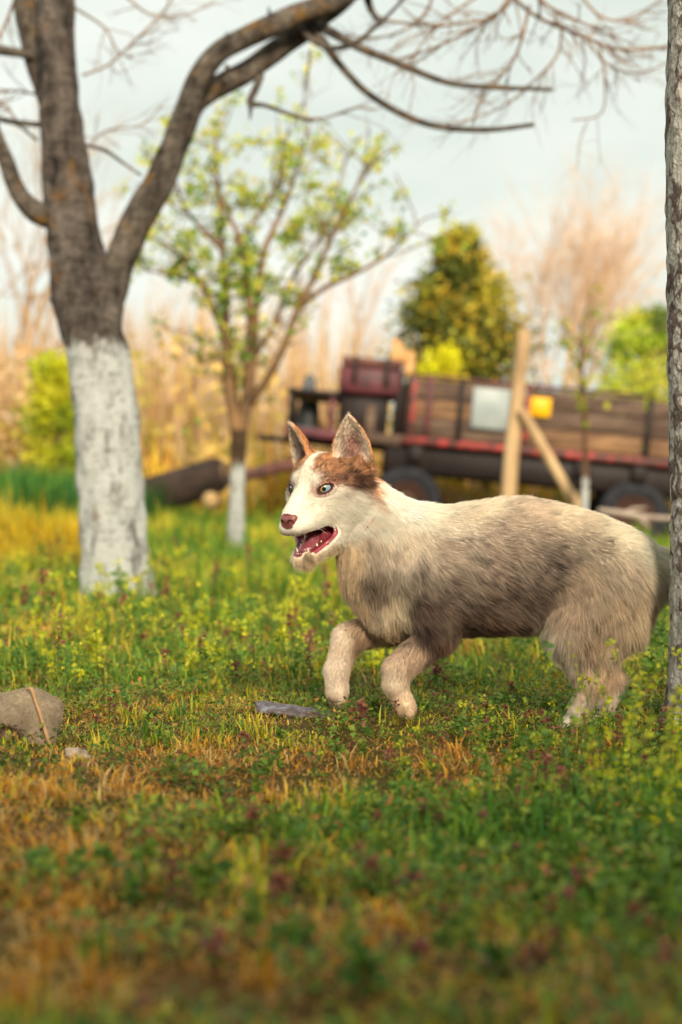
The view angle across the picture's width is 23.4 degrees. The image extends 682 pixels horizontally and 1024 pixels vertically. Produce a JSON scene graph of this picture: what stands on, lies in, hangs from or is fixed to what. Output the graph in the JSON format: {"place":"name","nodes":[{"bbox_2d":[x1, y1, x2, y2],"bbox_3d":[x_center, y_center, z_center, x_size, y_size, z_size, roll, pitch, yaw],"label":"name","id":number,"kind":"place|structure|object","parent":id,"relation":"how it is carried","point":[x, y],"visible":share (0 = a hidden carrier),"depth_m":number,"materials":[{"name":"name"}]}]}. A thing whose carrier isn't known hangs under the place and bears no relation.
{"place":"outdoors","nodes":[
{"label":"outdoors","id":0,"kind":"place"},
{"bbox_2d":[0,0,667,451],"label":"sky","id":1,"kind":"structure","parent":0,"point":[431,182],"materials":[{"name":"white"}]},
{"bbox_2d":[0,453,681,1023],"bbox_3d":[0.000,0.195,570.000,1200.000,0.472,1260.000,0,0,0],"label":"ground","id":2,"kind":"structure","parent":0,"point":[306,1012],"depth_m":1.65,"materials":[{"name":"green plant"}]},
{"bbox_2d":[0,687,63,744],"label":"rock","id":3,"kind":"object","parent":2,"relation":"on","point":[29,710],"visible":0.86,"depth_m":2.75,"materials":[{"name":"beige stone"}]},
{"bbox_2d":[6,347,75,480],"bbox_3d":[-3.282,-0.917,19.015,1.161,1.985,1.062,0,0,0],"label":"leafy shrub","id":4,"kind":"object","parent":2,"relation":"on","point":[50,397],"visible":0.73,"depth_m":18.84,"materials":[{"name":"green plant"}]},
{"bbox_2d":[65,748,90,757],"bbox_3d":[-0.415,0.383,2.600,0.044,0.023,0.032,14,-2,-10],"label":"stone","id":5,"kind":"object","parent":2,"relation":"on","point":[71,750],"visible":0.47,"depth_m":2.59,"materials":[{"name":"beige stone"}]},
{"bbox_2d":[0,93,214,399],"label":"bare tree","id":6,"kind":"object","parent":2,"relation":"on","point":[27,310],"visible":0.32,"depth_m":24.03,"materials":[{"name":"beige plant"}]},
{"bbox_2d":[123,275,235,393],"bbox_3d":[-2.815,-2.220,29.734,2.020,4.599,4.581,0,0,21],"label":"bare tree","id":7,"kind":"object","parent":2,"relation":"on","point":[126,328],"visible":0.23,"depth_m":28.92,"materials":[{"name":"beige plant"}]},
{"bbox_2d":[144,458,227,511],"bbox_3d":[-1.573,-0.259,16.366,0.937,0.560,0.380,0,0,-10],"label":"log","id":8,"kind":"object","parent":2,"relation":"on","point":[191,484],"visible":0.69,"depth_m":16.23,"materials":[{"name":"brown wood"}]},
{"bbox_2d":[180,659,223,696],"bbox_3d":[-0.289,0.344,3.403,0.096,0.078,0.027,0,0,-6],"label":"bent stem","id":9,"kind":"object","parent":2,"relation":"on","point":[198,677],"visible":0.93,"depth_m":3.40,"materials":[{"name":"green plant"}]},
{"bbox_2d":[201,491,220,509],"bbox_3d":[-1.238,-0.110,15.746,0.177,0.180,0.316,0,0,0],"label":"log prop","id":10,"kind":"object","parent":2,"relation":"on","point":[211,498],"visible":0.99,"depth_m":15.59,"materials":[{"name":"beige plant"}]},
{"bbox_2d":[254,700,331,717],"bbox_3d":[-0.090,0.376,3.090,0.147,0.045,0.079,0,0,0],"label":"rock","id":11,"kind":"object","parent":2,"relation":"on","point":[273,708],"depth_m":3.06,"materials":[{"name":"grey stone"}]},
{"bbox_2d":[112,45,475,549],"bbox_3d":[-0.341,-1.512,11.985,2.649,3.797,1.474,0,0,0],"label":"young tree","id":12,"kind":"object","parent":2,"relation":"on","point":[238,412],"visible":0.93,"depth_m":11.95,"materials":[{"name":"green plant"}]},
{"bbox_2d":[0,0,667,600],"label":"fruit tree","id":13,"kind":"object","parent":2,"relation":"on","point":[90,278],"visible":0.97,"depth_m":6.94,"materials":[{"name":"white plant"}]},
{"bbox_2d":[0,224,670,538],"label":"reeds","id":14,"kind":"object","parent":2,"relation":"on","point":[169,403],"visible":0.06,"depth_m":21.25,"materials":[{"name":"beige plant"}]},
{"bbox_2d":[232,184,446,414],"bbox_3d":[-0.053,-2.881,31.185,4.939,6.523,5.325,0,0,-25],"label":"bare tree","id":15,"kind":"object","parent":2,"relation":"on","point":[353,345],"visible":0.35,"depth_m":30.80,"materials":[{"name":"beige plant"}]},
{"bbox_2d":[0,535,681,1003],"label":"meadow weeds","id":16,"kind":"object","parent":2,"relation":"on","point":[636,923],"visible":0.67,"depth_m":2.06,"materials":[{"name":"green plant"}]},
{"bbox_2d":[348,697,372,751],"bbox_3d":[0.029,0.340,2.623,0.037,0.090,0.033,0,0,-9],"label":"dead nettle","id":17,"kind":"object","parent":2,"relation":"on","point":[362,707],"visible":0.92,"depth_m":2.62,"materials":[{"name":"green plant"}]},
{"bbox_2d":[406,338,471,502],"bbox_3d":[1.336,-0.868,20.958,1.209,2.668,1.248,0,0,0],"label":"yellow bush","id":18,"kind":"object","parent":2,"relation":"on","point":[439,368],"visible":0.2,"depth_m":20.94,"materials":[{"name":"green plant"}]},
{"bbox_2d":[227,373,669,540],"bbox_3d":[1.680,-0.527,18.707,6.200,1.973,1.896,0,0,0],"label":"farm cart","id":19,"kind":"object","parent":2,"relation":"on","point":[455,430],"visible":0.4,"depth_m":18.01,"materials":[{"name":"brown wood"}]},
{"bbox_2d":[294,400,320,428],"bbox_3d":[-0.385,-1.085,18.600,0.313,0.352,0.316,0,0,0],"label":"bucket","id":20,"kind":"object","parent":19,"relation":"on","point":[308,415],"visible":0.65,"depth_m":18.49,"materials":[{"name":"plastic"}]},
{"bbox_2d":[302,374,314,389],"bbox_3d":[-0.364,-1.450,18.600,0.150,0.208,0.150,0,0,0],"label":"canister","id":21,"kind":"object","parent":19,"relation":"on","point":[309,381],"visible":0.74,"depth_m":18.55,"materials":[{"name":"grey plastic"}]},
{"bbox_2d":[337,371,404,434],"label":"engine block","id":22,"kind":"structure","parent":19,"relation":"on","point":[369,413],"depth_m":18.25,"materials":[{"name":"dark red painted metal"},{"name":"dark steel"}]},
{"bbox_2d":[338,355,402,401],"bbox_3d":[0.326,-1.496,18.615,0.712,0.454,1.030,0,0,0],"label":"tool chest","id":23,"kind":"object","parent":22,"relation":"on","point":[374,377],"visible":0.95,"depth_m":18.15,"materials":[{"name":"red paint"}]},
{"bbox_2d":[389,339,399,359],"bbox_3d":[0.596,-1.793,18.353,0.129,0.272,0.107,0,0,0],"label":"firewood billet","id":24,"kind":"object","parent":23,"relation":"on","point":[395,351],"visible":0.82,"depth_m":18.31,"materials":[{"name":"brown wood"}]},
{"bbox_2d":[399,343,405,364],"bbox_3d":[0.665,-1.772,18.472,0.128,0.246,0.085,0,0,0],"label":"firewood billet","id":25,"kind":"object","parent":23,"relation":"on","point":[402,357],"visible":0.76,"depth_m":18.43,"materials":[{"name":"brown wood"}]},
{"bbox_2d":[403,351,414,375],"bbox_3d":[0.758,-1.665,18.592,0.145,0.287,0.115,0,0,0],"label":"firewood billet","id":26,"kind":"object","parent":19,"relation":"on","point":[408,368],"visible":0.85,"depth_m":18.54,"materials":[{"name":"brown wood"}]},
{"bbox_2d":[337,220,566,489],"bbox_3d":[1.761,-1.731,24.054,3.801,5.042,3.493,0,0,13],"label":"conifer","id":27,"kind":"object","parent":2,"relation":"on","point":[460,290],"visible":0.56,"depth_m":23.66,"materials":[{"name":"green plant"}]},
{"bbox_2d":[279,412,669,727],"bbox_3d":[0.273,0.108,2.988,0.762,0.566,0.215,0,0,0],"label":"dog","id":28,"kind":"object","parent":2,"relation":"on","point":[426,585],"visible":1,"depth_m":2.93},
{"bbox_2d":[500,329,580,506],"bbox_3d":[1.902,-0.614,14.961,0.984,2.110,0.226,0,0,0],"label":"fence post","id":29,"kind":"object","parent":2,"relation":"on","point":[518,415],"visible":0.73,"depth_m":14.94,"materials":[{"name":"beige wood"}]},
{"bbox_2d":[416,136,667,399],"bbox_3d":[4.682,-3.264,29.282,5.879,7.561,7.667,0,0,-21],"label":"bare tree","id":30,"kind":"object","parent":2,"relation":"on","point":[602,280],"visible":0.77,"depth_m":29.38,"materials":[{"name":"beige plant"}]},
{"bbox_2d":[556,676,592,733],"bbox_3d":[0.397,0.336,2.850,0.074,0.107,0.048,0,0,10],"label":"shepherds purse","id":31,"kind":"object","parent":2,"relation":"on","point":[581,687],"visible":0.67,"depth_m":2.85,"materials":[{"name":"green plant"}]},
{"bbox_2d":[551,279,614,508],"bbox_3d":[2.137,-0.824,14.623,0.549,2.448,1.387,0,0,7],"label":"sapling","id":32,"kind":"object","parent":2,"relation":"on","point":[582,382],"visible":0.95,"depth_m":14.44,"materials":[{"name":"brown plant"}]},
{"bbox_2d":[549,298,668,455],"bbox_3d":[4.897,-1.410,27.019,3.185,4.230,3.008,0,0,25],"label":"leafy tree","id":33,"kind":"object","parent":2,"relation":"on","point":[653,340],"visible":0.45,"depth_m":26.74,"materials":[{"name":"green plant"}]},
{"bbox_2d":[598,507,670,527],"bbox_3d":[2.295,0.042,12.499,0.694,0.163,0.046,0,0,0],"label":"fallen branch","id":34,"kind":"object","parent":2,"relation":"on","point":[641,518],"visible":0.97,"depth_m":12.48,"materials":[{"name":"beige wood"}]},
{"bbox_2d":[659,0,681,734],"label":"rough bark tree","id":35,"kind":"object","parent":2,"relation":"on","point":[673,149],"visible":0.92,"depth_m":2.83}
]}

